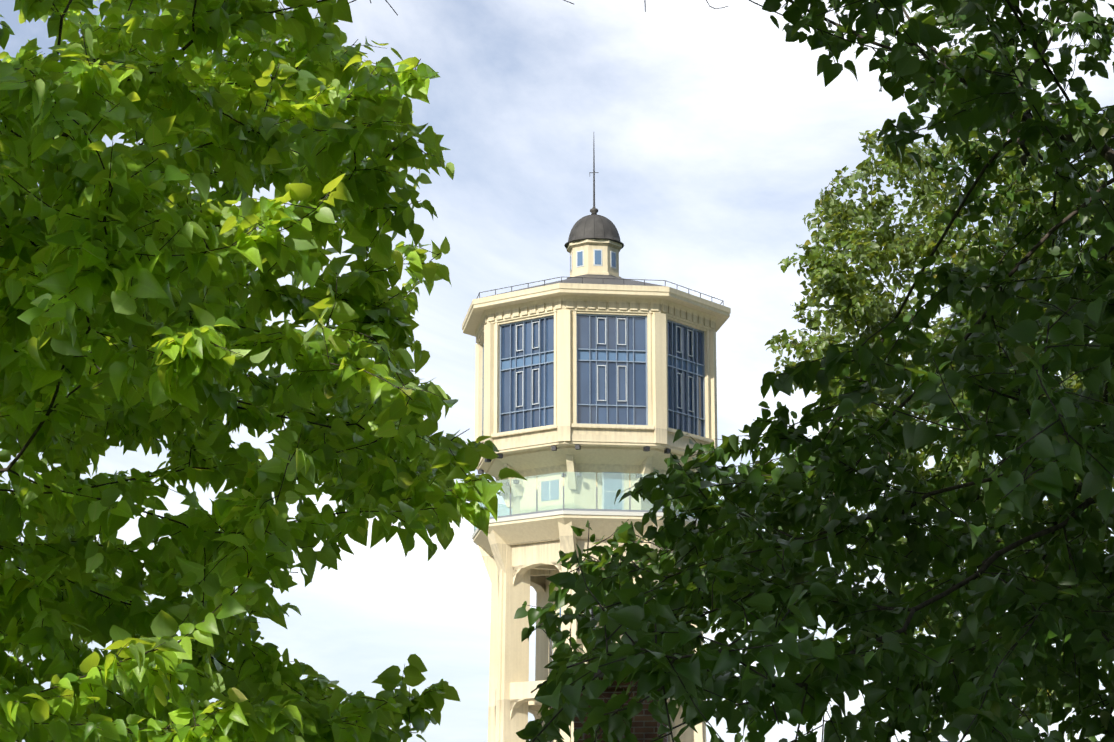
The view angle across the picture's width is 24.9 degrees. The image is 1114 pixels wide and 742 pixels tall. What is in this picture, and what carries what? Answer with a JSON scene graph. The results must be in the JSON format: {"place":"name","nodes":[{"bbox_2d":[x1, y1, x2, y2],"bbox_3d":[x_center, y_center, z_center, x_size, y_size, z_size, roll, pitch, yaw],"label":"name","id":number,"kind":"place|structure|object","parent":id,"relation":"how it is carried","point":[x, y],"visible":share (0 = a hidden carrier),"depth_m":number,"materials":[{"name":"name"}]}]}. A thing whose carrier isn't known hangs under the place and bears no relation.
{"place":"outdoors","nodes":[
{"label":"outdoors","id":0,"kind":"place"},
{"bbox_2d":[0,0,573,741],"bbox_3d":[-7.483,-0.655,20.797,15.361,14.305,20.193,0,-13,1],"label":"tree","id":1,"kind":"object","parent":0,"point":[196,370],"depth_m":20.39,"materials":[{"name":"green plant"}]},
{"bbox_2d":[0,0,1113,741],"label":"sky","id":2,"kind":"structure","parent":0,"point":[714,134],"materials":[{"name":"white"}]},
{"bbox_2d":[478,445,706,741],"bbox_3d":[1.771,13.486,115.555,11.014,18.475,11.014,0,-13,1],"label":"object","id":3,"kind":"object","parent":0,"point":[646,449],"visible":0.12,"depth_m":113.71,"materials":[{"name":"glass"}]},
{"bbox_2d":[574,669,666,741],"bbox_3d":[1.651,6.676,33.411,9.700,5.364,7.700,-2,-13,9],"label":"brick wall","id":4,"kind":"structure","parent":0,"point":[645,725],"depth_m":32.33,"materials":[{"name":"brick"}]},
{"bbox_2d":[370,0,1113,741],"bbox_3d":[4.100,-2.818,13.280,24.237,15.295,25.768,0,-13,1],"label":"tree","id":5,"kind":"object","parent":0,"point":[982,602],"depth_m":14.79,"materials":[{"name":"green plant"}]},
{"bbox_2d":[764,127,1113,728],"bbox_3d":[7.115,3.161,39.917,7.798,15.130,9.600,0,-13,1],"label":"tree","id":6,"kind":"object","parent":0,"point":[836,281],"depth_m":39.15,"materials":[{"name":"green plant"}]},
{"label":"plaza","id":7,"kind":"structure","parent":0,"visible":0},
{"bbox_2d":[462,283,730,741],"bbox_3d":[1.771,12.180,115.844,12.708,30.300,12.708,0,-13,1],"label":"tower shell","id":8,"kind":"object","parent":7,"relation":"on","point":[520,557],"visible":0.56,"depth_m":113.60},
{"bbox_2d":[487,274,661,296],"bbox_3d":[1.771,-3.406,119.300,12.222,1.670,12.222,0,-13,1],"label":"tower roof","id":9,"kind":"structure","parent":8,"relation":"on","point":[590,279],"depth_m":115.30,"materials":[{"name":"grey metal"}]},
{"bbox_2d":[482,314,705,436],"bbox_3d":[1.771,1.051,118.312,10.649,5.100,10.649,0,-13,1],"label":"tower windows","id":10,"kind":"structure","parent":8,"relation":"in","point":[612,384],"depth_m":113.97,"materials":[{"name":"blue glass"}]},
{"bbox_2d":[567,239,621,277],"bbox_3d":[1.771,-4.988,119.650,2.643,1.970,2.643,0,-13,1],"label":"tower lantern","id":11,"kind":"object","parent":8,"relation":"on","point":[588,246],"visible":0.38,"depth_m":118.70,"materials":[{"name":"beige paint"}]},
{"bbox_2d":[570,249,615,271],"bbox_3d":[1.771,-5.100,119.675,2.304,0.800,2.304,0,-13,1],"label":"cupola windows","id":12,"kind":"structure","parent":11,"relation":"in","point":[597,257],"depth_m":118.75,"materials":[{"name":"blue glass"}]},
{"bbox_2d":[564,206,623,248],"bbox_3d":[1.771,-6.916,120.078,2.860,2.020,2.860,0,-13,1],"label":"dome","id":13,"kind":"structure","parent":11,"relation":"on","point":[593,225],"depth_m":119.07,"materials":[{"name":"grey metal"}]},
{"bbox_2d":[589,140,598,205],"bbox_3d":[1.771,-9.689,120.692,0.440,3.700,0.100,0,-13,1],"label":"spire","id":14,"kind":"structure","parent":13,"relation":"on","point":[593,172],"depth_m":120.61,"materials":[{"name":"grey metal"}]},
{"bbox_2d":[472,472,718,538],"bbox_3d":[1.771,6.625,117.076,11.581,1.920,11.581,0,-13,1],"label":"balcony railing","id":15,"kind":"object","parent":8,"relation":"on","point":[563,510],"visible":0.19,"depth_m":111.91,"materials":[{"name":"glass"}]},
{"bbox_2d":[477,277,723,305],"bbox_3d":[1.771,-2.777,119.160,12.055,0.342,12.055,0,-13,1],"label":"roof railing","id":16,"kind":"object","parent":8,"relation":"on","point":[601,278],"visible":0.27,"depth_m":114.17,"materials":[{"name":"grey metal"}]}
]}

